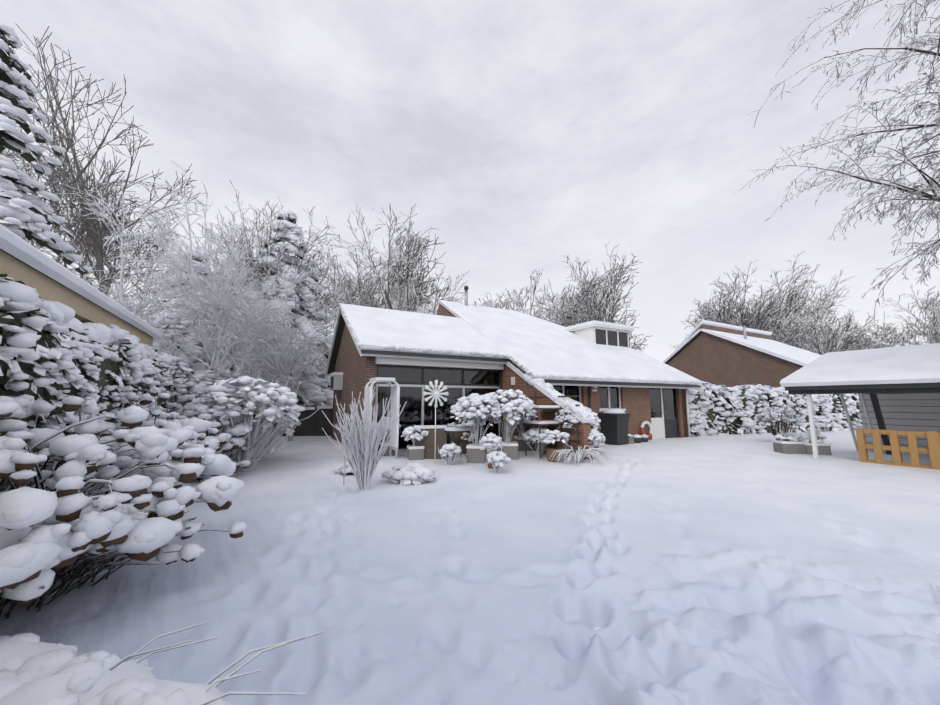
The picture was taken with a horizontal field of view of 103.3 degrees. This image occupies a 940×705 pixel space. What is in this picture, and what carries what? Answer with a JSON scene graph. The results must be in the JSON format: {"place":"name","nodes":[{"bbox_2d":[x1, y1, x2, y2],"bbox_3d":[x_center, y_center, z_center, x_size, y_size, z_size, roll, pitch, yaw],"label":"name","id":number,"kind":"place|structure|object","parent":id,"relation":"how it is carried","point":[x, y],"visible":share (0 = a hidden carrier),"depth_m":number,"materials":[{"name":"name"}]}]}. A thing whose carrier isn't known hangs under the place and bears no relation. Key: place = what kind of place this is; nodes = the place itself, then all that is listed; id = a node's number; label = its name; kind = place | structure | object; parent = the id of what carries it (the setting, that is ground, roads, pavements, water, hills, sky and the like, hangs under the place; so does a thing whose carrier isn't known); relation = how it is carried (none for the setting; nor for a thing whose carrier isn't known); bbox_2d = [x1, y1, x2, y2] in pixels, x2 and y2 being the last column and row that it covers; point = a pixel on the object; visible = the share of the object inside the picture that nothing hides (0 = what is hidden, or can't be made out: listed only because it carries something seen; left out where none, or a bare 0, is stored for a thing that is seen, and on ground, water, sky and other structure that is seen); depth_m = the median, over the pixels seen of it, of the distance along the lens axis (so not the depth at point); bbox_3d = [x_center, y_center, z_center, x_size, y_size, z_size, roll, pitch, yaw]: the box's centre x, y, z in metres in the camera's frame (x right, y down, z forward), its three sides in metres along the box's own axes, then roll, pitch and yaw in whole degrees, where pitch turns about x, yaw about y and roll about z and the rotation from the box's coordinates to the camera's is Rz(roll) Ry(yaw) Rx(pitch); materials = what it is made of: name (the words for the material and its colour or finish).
{"place":"outdoors","nodes":[
{"label":"outdoors","id":0,"kind":"place"},
{"bbox_2d":[0,430,939,704],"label":"snow layer","id":1,"kind":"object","parent":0,"point":[728,570],"visible":0.69,"depth_m":2.87,"materials":[{"name":"white snow"}]},
{"bbox_2d":[0,21,91,274],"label":"conifer tree","id":2,"kind":"object","parent":1,"relation":"on","point":[19,218],"visible":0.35,"depth_m":6.33,"materials":[{"name":"white plant"}]},
{"bbox_2d":[0,224,162,346],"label":"neighbour house","id":3,"kind":"structure","parent":1,"relation":"on","point":[48,278],"depth_m":4.54,"materials":[{"name":"paint"}]},
{"bbox_2d":[0,274,204,491],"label":"ivy hedge","id":4,"kind":"object","parent":1,"relation":"on","point":[54,353],"visible":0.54,"depth_m":3.88,"materials":[{"name":"white plant"}]},
{"bbox_2d":[0,23,212,301],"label":"bare tree","id":5,"kind":"object","parent":1,"relation":"on","point":[95,235],"visible":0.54,"depth_m":14.15,"materials":[{"name":"grey plant"}]},
{"bbox_2d":[0,388,269,618],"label":"hydrangea bush","id":6,"kind":"object","parent":1,"relation":"on","point":[128,500],"visible":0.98,"depth_m":2.67,"materials":[{"name":"white plant"}]},
{"bbox_2d":[0,622,322,704],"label":"shrub","id":7,"kind":"object","parent":1,"relation":"on","point":[34,670],"visible":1,"depth_m":1.73,"materials":[{"name":"white plant"}]},
{"bbox_2d":[54,160,332,440],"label":"snowy trees","id":8,"kind":"object","parent":1,"relation":"on","point":[219,324],"visible":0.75,"depth_m":11.45,"materials":[{"name":"white plant"}]},
{"bbox_2d":[152,209,333,435],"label":"conifer trees","id":9,"kind":"object","parent":1,"relation":"on","point":[322,394],"visible":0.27,"depth_m":17.52,"materials":[{"name":"white plant"}]},
{"bbox_2d":[175,364,319,471],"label":"shrubs","id":10,"kind":"object","parent":1,"relation":"on","point":[258,411],"visible":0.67,"depth_m":7.48,"materials":[{"name":"white plant"}]},
{"bbox_2d":[132,181,387,383],"bbox_3d":[-10.333,-2.585,19.875,10.648,13.219,10.916,4,-8,-27],"label":"bare tree","id":11,"kind":"object","parent":1,"relation":"on","point":[251,252],"visible":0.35,"depth_m":18.21,"materials":[{"name":"grey plant"}]},
{"bbox_2d":[278,406,332,435],"bbox_3d":[-6.660,2.834,15.356,2.835,1.260,0.380,0,-7,-1],"label":"fence","id":12,"kind":"object","parent":1,"relation":"on","point":[315,423],"visible":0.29,"depth_m":15.20,"materials":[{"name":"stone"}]},
{"bbox_2d":[322,386,435,490],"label":"ornamental grass","id":13,"kind":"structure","parent":1,"relation":"on","point":[363,445],"depth_m":6.17,"materials":[{"name":"white plant"}]},
{"bbox_2d":[364,377,399,458],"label":"rose arch","id":14,"kind":"structure","parent":1,"relation":"on","point":[394,403],"depth_m":9.31,"materials":[{"name":"white paint"}]},
{"bbox_2d":[308,203,469,324],"bbox_3d":[-6.952,-4.325,30.934,13.992,19.554,16.962,0,-7,-1],"label":"bare tree","id":15,"kind":"object","parent":1,"relation":"on","point":[360,289],"visible":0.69,"depth_m":29.85,"materials":[{"name":"grey plant"}]},
{"bbox_2d":[414,380,559,463],"bbox_3d":[0.179,1.771,9.865,3.566,1.960,2.470,4,-8,-29],"label":"garden furniture","id":16,"kind":"object","parent":1,"relation":"on","point":[436,438],"visible":0.77,"depth_m":9.20,"materials":[{"name":"wicker"}]},
{"bbox_2d":[474,292,515,309],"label":"bare tree","id":17,"kind":"object","parent":1,"relation":"on","point":[490,300],"visible":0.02,"depth_m":40.90,"materials":[{"name":"grey plant"}]},
{"bbox_2d":[325,286,703,459],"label":"house","id":18,"kind":"structure","parent":1,"relation":"on","point":[460,350],"depth_m":12.30,"materials":[{"name":"brick"}]},
{"bbox_2d":[640,421,652,437],"bbox_3d":[6.423,2.809,13.541,0.640,0.640,0.096,4,-8,-29],"label":"lifebuoy","id":19,"kind":"object","parent":18,"relation":"attached to","point":[650,428],"visible":0.88,"depth_m":13.53,"materials":[{"name":"red"}]},
{"bbox_2d":[487,269,553,320],"bbox_3d":[5.236,-1.360,37.907,11.995,15.481,14.746,-5,-9,31],"label":"bare tree","id":20,"kind":"object","parent":1,"relation":"on","point":[513,301],"visible":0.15,"depth_m":38.71,"materials":[{"name":"grey plant"}]},
{"bbox_2d":[438,389,611,472],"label":"shrubs","id":21,"kind":"object","parent":1,"relation":"on","point":[493,408],"visible":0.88,"depth_m":8.84,"materials":[{"name":"white plant"}]},
{"bbox_2d":[529,243,651,350],"bbox_3d":[9.861,-2.319,30.064,9.776,15.305,15.514,0,-7,-1],"label":"bare tree","id":22,"kind":"object","parent":1,"relation":"on","point":[587,307],"visible":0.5,"depth_m":29.74,"materials":[{"name":"grey plant"}]},
{"bbox_2d":[598,408,630,444],"bbox_3d":[4.774,2.465,12.340,0.640,1.210,0.848,4,-8,-29],"label":"wheelie bin","id":23,"kind":"object","parent":1,"relation":"on","point":[614,426],"visible":0.9,"depth_m":12.10,"materials":[{"name":"grey plastic"}]},
{"bbox_2d":[627,434,647,443],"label":"flower pots","id":24,"kind":"object","parent":1,"relation":"on","point":[635,438],"visible":0.75,"depth_m":12.57,"materials":[{"name":"grey plastic"}]},
{"bbox_2d":[668,260,817,348],"bbox_3d":[25.041,-1.051,33.901,13.022,13.800,10.932,0,-7,-1],"label":"bare tree","id":25,"kind":"object","parent":1,"relation":"on","point":[756,320],"visible":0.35,"depth_m":32.19,"materials":[{"name":"grey plant"}]},
{"bbox_2d":[710,250,836,351],"bbox_3d":[28.957,-1.688,36.949,11.721,15.871,14.021,-3,-8,19],"label":"bare tree","id":26,"kind":"object","parent":1,"relation":"on","point":[790,298],"visible":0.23,"depth_m":34.40,"materials":[{"name":"grey plant"}]},
{"bbox_2d":[685,382,862,435],"bbox_3d":[14.490,2.644,17.551,12.426,2.469,1.768,2,-8,-17],"label":"hedge","id":27,"kind":"object","parent":1,"relation":"on","point":[720,409],"visible":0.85,"depth_m":16.53,"materials":[{"name":"white plant"}]},
{"bbox_2d":[754,406,831,454],"bbox_3d":[10.153,2.353,11.826,1.437,1.315,4.547,-4,-9,31],"label":"planter with shrub","id":28,"kind":"object","parent":1,"relation":"on","point":[784,442],"visible":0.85,"depth_m":10.35,"materials":[{"name":"white plant"}]},
{"bbox_2d":[759,269,885,354],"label":"bare tree","id":29,"kind":"object","parent":1,"relation":"on","point":[847,340],"visible":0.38,"depth_m":40.51,"materials":[{"name":"grey plant"}]},
{"bbox_2d":[733,0,939,321],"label":"birch tree","id":30,"kind":"object","parent":1,"relation":"on","point":[920,193],"visible":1,"depth_m":8.08,"materials":[{"name":"white plant"}]},
{"bbox_2d":[780,343,939,469],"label":"shed","id":31,"kind":"structure","parent":1,"relation":"on","point":[896,390],"depth_m":9.46,"materials":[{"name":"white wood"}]},
{"bbox_2d":[828,286,939,350],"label":"bare tree","id":32,"kind":"object","parent":1,"relation":"on","point":[933,331],"visible":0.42,"depth_m":39.39,"materials":[{"name":"grey plant"}]},
{"bbox_2d":[0,0,939,361],"label":"sky","id":33,"kind":"structure","parent":0,"point":[529,134],"materials":[{"name":"grey"}]},
{"bbox_2d":[663,320,821,387],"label":"neighbour house","id":34,"kind":"structure","parent":0,"point":[718,353],"depth_m":23.05,"materials":[{"name":"brick"}]}
]}

